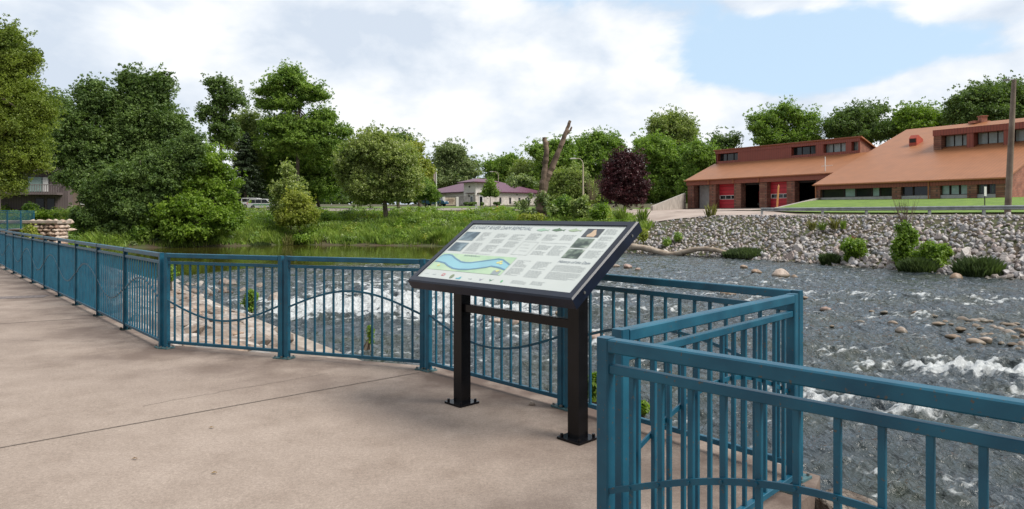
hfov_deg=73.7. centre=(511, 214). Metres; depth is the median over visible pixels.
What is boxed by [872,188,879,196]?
window
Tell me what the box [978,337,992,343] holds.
river boulder
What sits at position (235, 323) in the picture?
rock
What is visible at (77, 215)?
bush
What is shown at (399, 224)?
bush
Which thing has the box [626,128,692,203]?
tree
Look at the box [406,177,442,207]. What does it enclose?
tree
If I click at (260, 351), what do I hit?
rock
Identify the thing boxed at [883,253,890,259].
riprap stone
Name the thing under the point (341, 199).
distant woods
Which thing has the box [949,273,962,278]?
river boulder
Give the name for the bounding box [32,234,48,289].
railing panel
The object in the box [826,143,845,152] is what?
window
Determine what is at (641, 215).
grass tuft
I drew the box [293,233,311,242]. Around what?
bush
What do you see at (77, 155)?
tree
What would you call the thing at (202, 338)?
rock
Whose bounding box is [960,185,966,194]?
window
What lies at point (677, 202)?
retaining wall
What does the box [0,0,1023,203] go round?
sky
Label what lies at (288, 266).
railing panel
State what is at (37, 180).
window
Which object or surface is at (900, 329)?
river boulder
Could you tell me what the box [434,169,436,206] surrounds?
flagpole
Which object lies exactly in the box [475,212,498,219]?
bush
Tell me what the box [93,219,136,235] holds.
bush
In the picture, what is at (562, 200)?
bush
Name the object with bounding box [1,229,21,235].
terrace
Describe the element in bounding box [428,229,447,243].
grass tuft
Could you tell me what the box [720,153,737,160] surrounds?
window
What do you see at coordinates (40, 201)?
window
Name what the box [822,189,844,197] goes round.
window
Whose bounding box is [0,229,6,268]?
railing panel
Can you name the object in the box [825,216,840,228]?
grass tuft
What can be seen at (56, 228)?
stone abutment
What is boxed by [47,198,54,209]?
window
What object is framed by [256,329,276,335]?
rock
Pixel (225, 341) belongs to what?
paving stone
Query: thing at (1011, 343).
river boulder
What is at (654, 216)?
driveway
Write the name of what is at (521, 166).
tree
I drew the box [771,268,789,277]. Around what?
river boulder
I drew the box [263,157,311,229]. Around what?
tree
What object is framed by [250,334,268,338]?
rock
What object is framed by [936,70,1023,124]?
tree
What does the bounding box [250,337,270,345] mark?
rock
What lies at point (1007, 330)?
river boulder
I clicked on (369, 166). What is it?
tree
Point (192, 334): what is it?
rock
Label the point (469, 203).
hedge
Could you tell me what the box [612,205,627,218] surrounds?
grass tuft
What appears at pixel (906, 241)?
bush
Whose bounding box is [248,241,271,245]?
grass tuft
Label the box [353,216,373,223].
bush
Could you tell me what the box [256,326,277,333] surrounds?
rock
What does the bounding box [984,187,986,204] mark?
road sign
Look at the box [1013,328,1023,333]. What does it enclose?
river boulder
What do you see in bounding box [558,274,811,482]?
railing panel
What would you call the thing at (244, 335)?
rock
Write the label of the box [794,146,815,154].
window
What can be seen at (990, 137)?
window
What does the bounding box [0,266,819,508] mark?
walkway
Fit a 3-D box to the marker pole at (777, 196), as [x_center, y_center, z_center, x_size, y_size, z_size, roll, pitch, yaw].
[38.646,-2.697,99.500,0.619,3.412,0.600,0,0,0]
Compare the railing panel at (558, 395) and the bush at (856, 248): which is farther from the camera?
the bush at (856, 248)
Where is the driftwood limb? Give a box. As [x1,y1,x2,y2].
[629,244,725,255]
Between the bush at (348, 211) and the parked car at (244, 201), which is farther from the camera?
the parked car at (244, 201)
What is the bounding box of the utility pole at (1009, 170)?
[1003,79,1016,213]
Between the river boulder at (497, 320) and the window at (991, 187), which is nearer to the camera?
the river boulder at (497, 320)
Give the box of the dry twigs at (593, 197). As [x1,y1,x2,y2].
[580,174,600,199]
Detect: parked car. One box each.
[241,198,260,207]
[247,199,274,208]
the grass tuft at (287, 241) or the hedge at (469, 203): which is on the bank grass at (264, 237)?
the grass tuft at (287, 241)
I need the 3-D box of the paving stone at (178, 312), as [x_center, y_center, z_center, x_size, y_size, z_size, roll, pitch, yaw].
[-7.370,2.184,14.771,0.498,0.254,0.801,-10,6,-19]
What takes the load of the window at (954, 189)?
in the fire station
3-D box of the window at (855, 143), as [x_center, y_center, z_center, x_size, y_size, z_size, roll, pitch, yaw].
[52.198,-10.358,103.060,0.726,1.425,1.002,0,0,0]
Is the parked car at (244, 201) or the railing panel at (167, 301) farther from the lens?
the parked car at (244, 201)
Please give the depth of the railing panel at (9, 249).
17.87 m
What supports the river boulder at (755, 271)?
in the river water
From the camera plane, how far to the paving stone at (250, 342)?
10.95 m
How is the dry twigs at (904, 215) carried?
on the riprap at (874, 249)
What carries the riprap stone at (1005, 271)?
on the ground at (1017, 249)
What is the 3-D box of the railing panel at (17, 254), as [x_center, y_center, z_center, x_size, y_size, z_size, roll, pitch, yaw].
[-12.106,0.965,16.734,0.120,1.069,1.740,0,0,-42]
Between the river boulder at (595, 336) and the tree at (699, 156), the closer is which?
the river boulder at (595, 336)
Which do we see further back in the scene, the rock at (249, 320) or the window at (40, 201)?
the window at (40, 201)
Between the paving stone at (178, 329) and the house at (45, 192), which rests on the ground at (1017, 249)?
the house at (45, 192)
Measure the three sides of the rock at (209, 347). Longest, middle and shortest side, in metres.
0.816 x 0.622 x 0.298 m
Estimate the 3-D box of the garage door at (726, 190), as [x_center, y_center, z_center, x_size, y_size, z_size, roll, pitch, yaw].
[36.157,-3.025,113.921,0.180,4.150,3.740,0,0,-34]
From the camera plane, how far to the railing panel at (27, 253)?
15.52 m
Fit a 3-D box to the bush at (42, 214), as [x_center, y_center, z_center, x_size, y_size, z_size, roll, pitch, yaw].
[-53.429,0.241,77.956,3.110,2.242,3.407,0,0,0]
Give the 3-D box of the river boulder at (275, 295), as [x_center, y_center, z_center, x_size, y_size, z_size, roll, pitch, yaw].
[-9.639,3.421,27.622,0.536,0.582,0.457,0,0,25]
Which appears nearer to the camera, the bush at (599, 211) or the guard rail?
the guard rail
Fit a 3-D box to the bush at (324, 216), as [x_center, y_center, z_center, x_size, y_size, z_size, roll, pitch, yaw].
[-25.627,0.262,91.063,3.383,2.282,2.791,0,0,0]
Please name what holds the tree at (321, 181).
on the grass verge
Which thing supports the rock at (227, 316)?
on the bank slope
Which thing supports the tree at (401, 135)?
on the ground at (1017, 249)
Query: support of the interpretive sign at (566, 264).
on the walkway
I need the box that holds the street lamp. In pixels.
[570,158,583,194]
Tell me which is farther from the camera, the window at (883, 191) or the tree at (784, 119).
the tree at (784, 119)
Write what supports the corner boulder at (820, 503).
on the walkway
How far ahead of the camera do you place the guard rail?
52.80 m
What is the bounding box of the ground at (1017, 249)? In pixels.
[89,203,1023,278]
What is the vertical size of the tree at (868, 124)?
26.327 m
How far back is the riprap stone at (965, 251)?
41.48 m
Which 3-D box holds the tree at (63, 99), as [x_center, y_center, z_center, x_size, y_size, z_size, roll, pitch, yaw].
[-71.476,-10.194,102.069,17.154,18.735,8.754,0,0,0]
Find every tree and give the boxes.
[0,13,68,198]
[0,85,74,149]
[44,71,136,191]
[69,120,208,229]
[82,62,199,164]
[177,137,251,227]
[193,71,252,161]
[223,103,269,196]
[229,132,272,201]
[249,59,354,180]
[251,137,354,206]
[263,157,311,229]
[273,183,323,232]
[327,120,429,217]
[385,126,422,207]
[401,137,437,207]
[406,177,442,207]
[426,136,483,188]
[476,147,526,182]
[504,120,571,217]
[504,152,539,188]
[519,132,581,190]
[538,161,603,206]
[574,125,627,202]
[595,144,655,209]
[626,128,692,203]
[644,103,702,148]
[671,132,727,203]
[707,125,743,149]
[743,95,826,145]
[818,96,901,145]
[882,96,948,134]
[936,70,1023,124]
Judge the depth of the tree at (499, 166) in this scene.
187.96 m
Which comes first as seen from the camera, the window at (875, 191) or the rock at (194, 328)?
the rock at (194, 328)
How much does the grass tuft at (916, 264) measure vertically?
1.080 m
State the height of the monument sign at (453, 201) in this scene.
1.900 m
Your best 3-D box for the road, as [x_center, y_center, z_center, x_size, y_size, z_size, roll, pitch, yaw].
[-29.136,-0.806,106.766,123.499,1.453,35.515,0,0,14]
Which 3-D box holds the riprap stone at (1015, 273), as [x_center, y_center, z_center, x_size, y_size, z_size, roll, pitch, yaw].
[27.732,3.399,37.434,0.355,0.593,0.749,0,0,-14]
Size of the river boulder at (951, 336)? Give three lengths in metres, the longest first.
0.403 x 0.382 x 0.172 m
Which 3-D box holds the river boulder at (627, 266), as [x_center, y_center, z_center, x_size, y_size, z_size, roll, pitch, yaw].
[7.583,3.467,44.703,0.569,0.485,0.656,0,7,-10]
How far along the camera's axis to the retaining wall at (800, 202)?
85.91 m
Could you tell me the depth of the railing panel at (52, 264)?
13.03 m
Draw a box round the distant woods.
[233,176,687,203]
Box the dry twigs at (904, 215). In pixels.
[890,195,920,222]
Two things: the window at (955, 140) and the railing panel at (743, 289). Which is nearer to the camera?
the railing panel at (743, 289)
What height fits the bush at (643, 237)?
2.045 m
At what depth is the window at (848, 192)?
88.53 m
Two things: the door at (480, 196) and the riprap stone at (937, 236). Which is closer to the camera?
the riprap stone at (937, 236)
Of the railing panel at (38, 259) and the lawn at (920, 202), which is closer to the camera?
the railing panel at (38, 259)
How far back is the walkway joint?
5.14 m
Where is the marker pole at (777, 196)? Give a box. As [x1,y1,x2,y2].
[776,184,778,206]
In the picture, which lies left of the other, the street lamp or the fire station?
the street lamp
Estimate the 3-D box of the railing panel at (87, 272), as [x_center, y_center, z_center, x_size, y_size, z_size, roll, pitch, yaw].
[-6.678,0.965,10.722,0.120,1.069,1.740,0,0,-42]
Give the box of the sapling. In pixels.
[478,177,501,206]
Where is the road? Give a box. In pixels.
[250,208,677,211]
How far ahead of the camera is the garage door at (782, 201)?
105.96 m
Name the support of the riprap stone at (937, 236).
on the ground at (1017, 249)
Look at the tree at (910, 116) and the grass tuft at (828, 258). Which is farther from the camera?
the tree at (910, 116)
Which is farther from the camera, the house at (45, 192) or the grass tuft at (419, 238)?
the house at (45, 192)
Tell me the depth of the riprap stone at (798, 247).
51.77 m
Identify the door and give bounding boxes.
[479,195,482,205]
[720,184,733,207]
[771,182,786,207]
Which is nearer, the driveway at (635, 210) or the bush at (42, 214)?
the bush at (42, 214)
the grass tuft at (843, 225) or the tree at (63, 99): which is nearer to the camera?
the grass tuft at (843, 225)
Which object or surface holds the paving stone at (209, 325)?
on the bank slope
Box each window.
[28,176,42,191]
[35,198,44,209]
[41,177,48,191]
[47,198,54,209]
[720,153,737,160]
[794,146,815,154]
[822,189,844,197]
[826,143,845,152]
[845,189,855,196]
[854,142,857,150]
[856,188,871,196]
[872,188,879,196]
[880,187,891,195]
[902,187,913,195]
[914,186,929,195]
[942,186,949,194]
[945,134,966,146]
[950,185,959,194]
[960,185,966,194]
[978,131,1002,143]
[978,184,987,193]
[988,184,995,193]
[1015,129,1023,141]
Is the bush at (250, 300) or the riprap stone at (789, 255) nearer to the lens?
the bush at (250, 300)
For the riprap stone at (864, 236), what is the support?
on the ground at (1017, 249)
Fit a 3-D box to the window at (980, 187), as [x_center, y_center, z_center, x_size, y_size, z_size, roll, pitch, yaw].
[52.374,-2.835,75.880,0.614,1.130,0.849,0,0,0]
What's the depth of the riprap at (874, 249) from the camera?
52.30 m
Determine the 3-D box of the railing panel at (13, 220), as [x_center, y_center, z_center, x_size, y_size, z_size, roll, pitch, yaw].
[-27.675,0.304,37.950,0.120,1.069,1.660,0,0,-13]
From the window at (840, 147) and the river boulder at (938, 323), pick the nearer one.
the river boulder at (938, 323)
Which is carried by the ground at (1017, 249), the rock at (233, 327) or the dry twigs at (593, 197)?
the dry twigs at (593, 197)
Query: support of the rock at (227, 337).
on the bank slope
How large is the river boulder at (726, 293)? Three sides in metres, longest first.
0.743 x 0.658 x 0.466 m
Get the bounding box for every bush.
[18,223,41,238]
[21,201,39,210]
[24,207,59,219]
[65,205,102,231]
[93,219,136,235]
[126,225,158,242]
[170,264,179,290]
[240,288,258,312]
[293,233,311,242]
[319,209,330,220]
[336,208,356,215]
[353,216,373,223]
[364,325,374,351]
[393,221,406,228]
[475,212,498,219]
[516,213,530,220]
[529,212,545,220]
[548,194,571,217]
[566,193,593,218]
[587,202,609,220]
[592,371,596,403]
[637,227,648,244]
[641,400,649,417]
[662,236,671,247]
[673,231,682,243]
[839,235,867,261]
[888,219,920,264]
[912,239,953,267]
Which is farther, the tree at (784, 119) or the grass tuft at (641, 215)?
the tree at (784, 119)
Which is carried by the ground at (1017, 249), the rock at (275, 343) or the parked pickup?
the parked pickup
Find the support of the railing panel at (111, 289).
on the walkway
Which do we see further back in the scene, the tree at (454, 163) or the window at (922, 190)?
the tree at (454, 163)
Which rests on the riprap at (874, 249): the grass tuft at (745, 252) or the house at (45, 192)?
the grass tuft at (745, 252)
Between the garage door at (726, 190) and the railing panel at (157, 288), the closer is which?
the railing panel at (157, 288)
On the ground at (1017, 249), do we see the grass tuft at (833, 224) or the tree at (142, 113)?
the tree at (142, 113)
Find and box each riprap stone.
[785,251,793,259]
[793,244,802,251]
[800,236,808,241]
[848,257,855,263]
[861,234,868,239]
[863,255,868,262]
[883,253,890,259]
[886,260,894,266]
[934,234,941,239]
[959,225,969,231]
[960,247,970,258]
[994,246,1003,252]
[999,254,1010,261]
[1002,269,1009,274]
[1006,274,1013,278]
[1013,271,1023,277]
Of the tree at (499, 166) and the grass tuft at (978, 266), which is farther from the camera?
the tree at (499, 166)
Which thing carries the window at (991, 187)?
in the fire station
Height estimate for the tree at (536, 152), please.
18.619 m
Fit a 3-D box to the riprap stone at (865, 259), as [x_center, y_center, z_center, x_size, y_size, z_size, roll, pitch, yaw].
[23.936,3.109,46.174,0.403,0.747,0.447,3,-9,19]
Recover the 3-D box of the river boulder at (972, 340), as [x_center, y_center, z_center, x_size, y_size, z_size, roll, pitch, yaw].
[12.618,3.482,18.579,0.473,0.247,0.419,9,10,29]
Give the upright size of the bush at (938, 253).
2.040 m
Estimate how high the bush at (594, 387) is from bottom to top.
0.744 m
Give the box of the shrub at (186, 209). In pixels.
[135,187,247,245]
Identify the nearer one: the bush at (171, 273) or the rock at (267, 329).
the rock at (267, 329)
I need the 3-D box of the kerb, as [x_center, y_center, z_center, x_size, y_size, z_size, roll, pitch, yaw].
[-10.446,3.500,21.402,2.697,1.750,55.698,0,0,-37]
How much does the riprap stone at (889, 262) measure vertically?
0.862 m
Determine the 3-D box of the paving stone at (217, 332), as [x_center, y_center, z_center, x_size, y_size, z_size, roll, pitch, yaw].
[-5.122,2.122,11.668,0.698,0.205,0.659,16,23,32]
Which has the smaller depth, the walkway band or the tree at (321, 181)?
the walkway band
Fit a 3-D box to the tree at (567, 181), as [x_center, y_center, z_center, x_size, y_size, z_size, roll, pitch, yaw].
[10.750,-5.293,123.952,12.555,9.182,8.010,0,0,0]
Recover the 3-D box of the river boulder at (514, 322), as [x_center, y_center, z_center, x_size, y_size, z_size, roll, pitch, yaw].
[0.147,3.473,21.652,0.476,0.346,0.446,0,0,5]
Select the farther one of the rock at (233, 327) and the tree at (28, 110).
the tree at (28, 110)
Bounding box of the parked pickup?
[421,198,448,205]
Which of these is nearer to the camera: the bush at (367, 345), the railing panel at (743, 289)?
the railing panel at (743, 289)
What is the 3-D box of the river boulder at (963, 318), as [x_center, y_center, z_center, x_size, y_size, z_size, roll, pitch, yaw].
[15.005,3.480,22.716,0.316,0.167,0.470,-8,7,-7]
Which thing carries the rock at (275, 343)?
on the bank slope
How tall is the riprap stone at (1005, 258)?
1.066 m
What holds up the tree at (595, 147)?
on the ground at (1017, 249)
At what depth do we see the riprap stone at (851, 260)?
46.51 m
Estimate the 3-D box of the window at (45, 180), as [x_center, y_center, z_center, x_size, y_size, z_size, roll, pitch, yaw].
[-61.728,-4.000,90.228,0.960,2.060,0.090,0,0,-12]
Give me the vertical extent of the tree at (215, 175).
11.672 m
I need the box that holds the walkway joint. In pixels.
[0,372,418,447]
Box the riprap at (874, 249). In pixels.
[623,212,1023,277]
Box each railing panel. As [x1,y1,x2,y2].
[0,210,7,228]
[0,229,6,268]
[3,231,16,273]
[7,211,20,229]
[13,232,25,277]
[21,211,34,220]
[21,233,35,283]
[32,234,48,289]
[44,236,62,296]
[58,238,81,305]
[73,241,102,316]
[93,244,131,329]
[120,248,163,348]
[159,253,283,358]
[280,256,425,369]
[420,259,563,407]
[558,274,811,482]
[597,335,1023,508]
[612,293,804,508]
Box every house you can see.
[0,160,84,210]
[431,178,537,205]
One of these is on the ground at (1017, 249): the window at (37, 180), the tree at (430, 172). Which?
the tree at (430, 172)
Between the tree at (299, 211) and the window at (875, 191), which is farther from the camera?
the window at (875, 191)
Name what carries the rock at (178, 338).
on the bank slope
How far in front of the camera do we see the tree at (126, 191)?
73.53 m
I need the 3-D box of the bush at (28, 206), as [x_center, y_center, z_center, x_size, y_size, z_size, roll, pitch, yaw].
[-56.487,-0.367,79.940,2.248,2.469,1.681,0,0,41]
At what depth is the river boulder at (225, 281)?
34.22 m
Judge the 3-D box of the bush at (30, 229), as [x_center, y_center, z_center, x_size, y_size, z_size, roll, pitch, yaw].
[-26.824,0.975,37.972,1.125,1.032,1.030,0,0,0]
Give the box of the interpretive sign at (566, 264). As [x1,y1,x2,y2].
[408,220,641,445]
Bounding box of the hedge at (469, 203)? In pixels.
[463,202,476,205]
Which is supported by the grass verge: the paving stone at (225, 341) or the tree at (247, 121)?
the tree at (247, 121)
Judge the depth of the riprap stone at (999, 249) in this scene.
40.71 m
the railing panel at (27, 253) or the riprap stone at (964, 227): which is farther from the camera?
the riprap stone at (964, 227)
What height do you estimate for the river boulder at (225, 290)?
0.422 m
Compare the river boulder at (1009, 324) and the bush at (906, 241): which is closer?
the river boulder at (1009, 324)
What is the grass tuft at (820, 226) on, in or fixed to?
on the riprap at (874, 249)
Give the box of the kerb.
[133,275,361,360]
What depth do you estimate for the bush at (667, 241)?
60.77 m
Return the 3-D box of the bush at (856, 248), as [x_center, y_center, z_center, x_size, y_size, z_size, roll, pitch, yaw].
[23.574,2.422,47.057,1.970,2.026,1.639,0,0,0]
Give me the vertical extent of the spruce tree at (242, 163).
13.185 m
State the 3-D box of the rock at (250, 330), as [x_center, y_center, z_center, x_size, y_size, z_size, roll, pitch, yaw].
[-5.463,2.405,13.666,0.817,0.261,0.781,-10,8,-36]
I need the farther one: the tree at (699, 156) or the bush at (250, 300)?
the tree at (699, 156)
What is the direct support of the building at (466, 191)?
on the ground at (1017, 249)
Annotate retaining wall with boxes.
[651,193,685,209]
[775,198,819,207]
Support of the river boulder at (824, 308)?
in the river water
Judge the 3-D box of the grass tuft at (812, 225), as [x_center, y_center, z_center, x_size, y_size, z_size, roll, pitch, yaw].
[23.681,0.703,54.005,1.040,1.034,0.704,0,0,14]
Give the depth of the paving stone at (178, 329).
11.24 m
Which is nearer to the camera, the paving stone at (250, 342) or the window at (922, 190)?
the paving stone at (250, 342)
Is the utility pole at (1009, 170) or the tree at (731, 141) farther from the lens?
the tree at (731, 141)
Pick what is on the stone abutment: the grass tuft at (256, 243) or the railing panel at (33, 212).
the railing panel at (33, 212)
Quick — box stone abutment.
[0,219,76,243]
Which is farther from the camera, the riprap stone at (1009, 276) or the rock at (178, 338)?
the riprap stone at (1009, 276)
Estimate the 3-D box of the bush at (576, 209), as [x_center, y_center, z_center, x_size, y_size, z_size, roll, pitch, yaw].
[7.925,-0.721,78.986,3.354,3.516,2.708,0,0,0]
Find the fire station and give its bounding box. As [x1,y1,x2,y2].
[684,115,1023,208]
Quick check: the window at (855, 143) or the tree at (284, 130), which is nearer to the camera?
the window at (855, 143)
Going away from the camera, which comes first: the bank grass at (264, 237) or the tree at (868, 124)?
the bank grass at (264, 237)
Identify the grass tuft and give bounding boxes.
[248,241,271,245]
[282,233,294,244]
[410,230,427,241]
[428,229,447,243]
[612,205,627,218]
[636,205,650,220]
[704,203,717,216]
[722,247,765,257]
[805,218,817,229]
[817,220,827,229]
[818,252,840,264]
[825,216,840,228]
[839,219,846,228]
[895,257,939,272]
[949,255,1011,277]
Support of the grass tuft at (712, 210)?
on the ground at (1017, 249)
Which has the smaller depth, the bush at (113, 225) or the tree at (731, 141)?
the bush at (113, 225)
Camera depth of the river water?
20.35 m
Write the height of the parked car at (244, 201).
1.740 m
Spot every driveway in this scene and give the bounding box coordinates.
[612,209,760,211]
[628,211,810,221]
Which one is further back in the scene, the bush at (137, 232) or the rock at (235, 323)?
the bush at (137, 232)
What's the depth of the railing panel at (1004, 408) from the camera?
1.96 m
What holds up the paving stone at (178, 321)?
on the bank slope
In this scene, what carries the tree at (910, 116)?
on the ground at (1017, 249)
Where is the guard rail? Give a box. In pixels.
[761,205,1023,215]
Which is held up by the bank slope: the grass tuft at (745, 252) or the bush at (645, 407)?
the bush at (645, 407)
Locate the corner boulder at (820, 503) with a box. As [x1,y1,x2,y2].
[815,488,876,508]
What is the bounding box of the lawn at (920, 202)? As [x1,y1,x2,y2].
[780,197,1023,212]
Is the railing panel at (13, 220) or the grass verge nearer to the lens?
the railing panel at (13, 220)
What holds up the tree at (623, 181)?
on the grass verge
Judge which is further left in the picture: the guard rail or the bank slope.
the bank slope
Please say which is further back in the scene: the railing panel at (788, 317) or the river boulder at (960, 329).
the river boulder at (960, 329)
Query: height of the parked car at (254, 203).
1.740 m
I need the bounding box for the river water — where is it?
[100,245,1023,508]
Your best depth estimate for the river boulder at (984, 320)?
22.19 m
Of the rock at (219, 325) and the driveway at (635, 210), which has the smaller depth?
the rock at (219, 325)
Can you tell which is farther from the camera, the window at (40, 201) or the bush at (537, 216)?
the window at (40, 201)
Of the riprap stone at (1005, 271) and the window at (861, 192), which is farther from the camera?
the window at (861, 192)
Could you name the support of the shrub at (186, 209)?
on the ground at (1017, 249)
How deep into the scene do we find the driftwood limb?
58.24 m
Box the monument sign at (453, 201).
[442,197,458,205]
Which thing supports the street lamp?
on the ground at (1017, 249)
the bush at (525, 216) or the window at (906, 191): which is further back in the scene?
the window at (906, 191)
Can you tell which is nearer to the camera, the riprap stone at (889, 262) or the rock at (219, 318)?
the rock at (219, 318)
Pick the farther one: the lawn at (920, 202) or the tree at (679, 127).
the tree at (679, 127)
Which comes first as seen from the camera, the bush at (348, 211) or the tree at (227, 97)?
the bush at (348, 211)
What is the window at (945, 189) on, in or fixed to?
in the fire station
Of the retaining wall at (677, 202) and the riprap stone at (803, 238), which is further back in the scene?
the retaining wall at (677, 202)
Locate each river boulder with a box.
[218,278,228,283]
[218,286,227,292]
[267,292,277,300]
[489,318,499,322]
[512,320,518,324]
[592,331,604,338]
[623,264,631,268]
[720,292,735,294]
[751,269,761,272]
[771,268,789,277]
[820,307,831,311]
[895,326,907,332]
[932,322,945,325]
[945,334,960,339]
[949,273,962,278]
[955,327,965,331]
[956,316,968,321]
[966,338,985,344]
[975,318,988,322]
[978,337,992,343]
[1002,323,1017,325]
[1002,329,1015,332]
[1007,342,1018,345]
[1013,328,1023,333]
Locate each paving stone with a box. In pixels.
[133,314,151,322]
[148,318,188,326]
[151,321,185,333]
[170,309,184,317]
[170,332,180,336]
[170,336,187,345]
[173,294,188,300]
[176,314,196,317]
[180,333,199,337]
[184,321,212,331]
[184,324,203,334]
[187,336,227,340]
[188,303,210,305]
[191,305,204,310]
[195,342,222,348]
[200,328,232,335]
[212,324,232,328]
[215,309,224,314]
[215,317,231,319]
[215,338,245,350]
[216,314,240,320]
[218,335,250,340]
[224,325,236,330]
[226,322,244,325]
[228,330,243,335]
[228,339,259,345]
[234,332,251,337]
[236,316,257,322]
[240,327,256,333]
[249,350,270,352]
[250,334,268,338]
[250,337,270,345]
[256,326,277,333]
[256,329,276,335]
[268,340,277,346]
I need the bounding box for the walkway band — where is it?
[0,295,47,298]
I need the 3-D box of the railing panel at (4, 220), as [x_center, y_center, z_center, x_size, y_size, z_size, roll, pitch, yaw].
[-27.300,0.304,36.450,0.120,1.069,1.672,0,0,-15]
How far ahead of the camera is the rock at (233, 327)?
13.51 m
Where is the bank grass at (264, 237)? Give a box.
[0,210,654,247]
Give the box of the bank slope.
[172,296,327,357]
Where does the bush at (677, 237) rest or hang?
on the ground at (1017, 249)
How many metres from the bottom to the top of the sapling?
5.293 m
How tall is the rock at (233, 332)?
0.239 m
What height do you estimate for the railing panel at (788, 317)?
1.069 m
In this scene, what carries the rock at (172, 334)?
on the bank slope
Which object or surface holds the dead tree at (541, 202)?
on the ground at (1017, 249)
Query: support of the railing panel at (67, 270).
on the walkway
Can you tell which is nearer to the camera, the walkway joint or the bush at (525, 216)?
the walkway joint

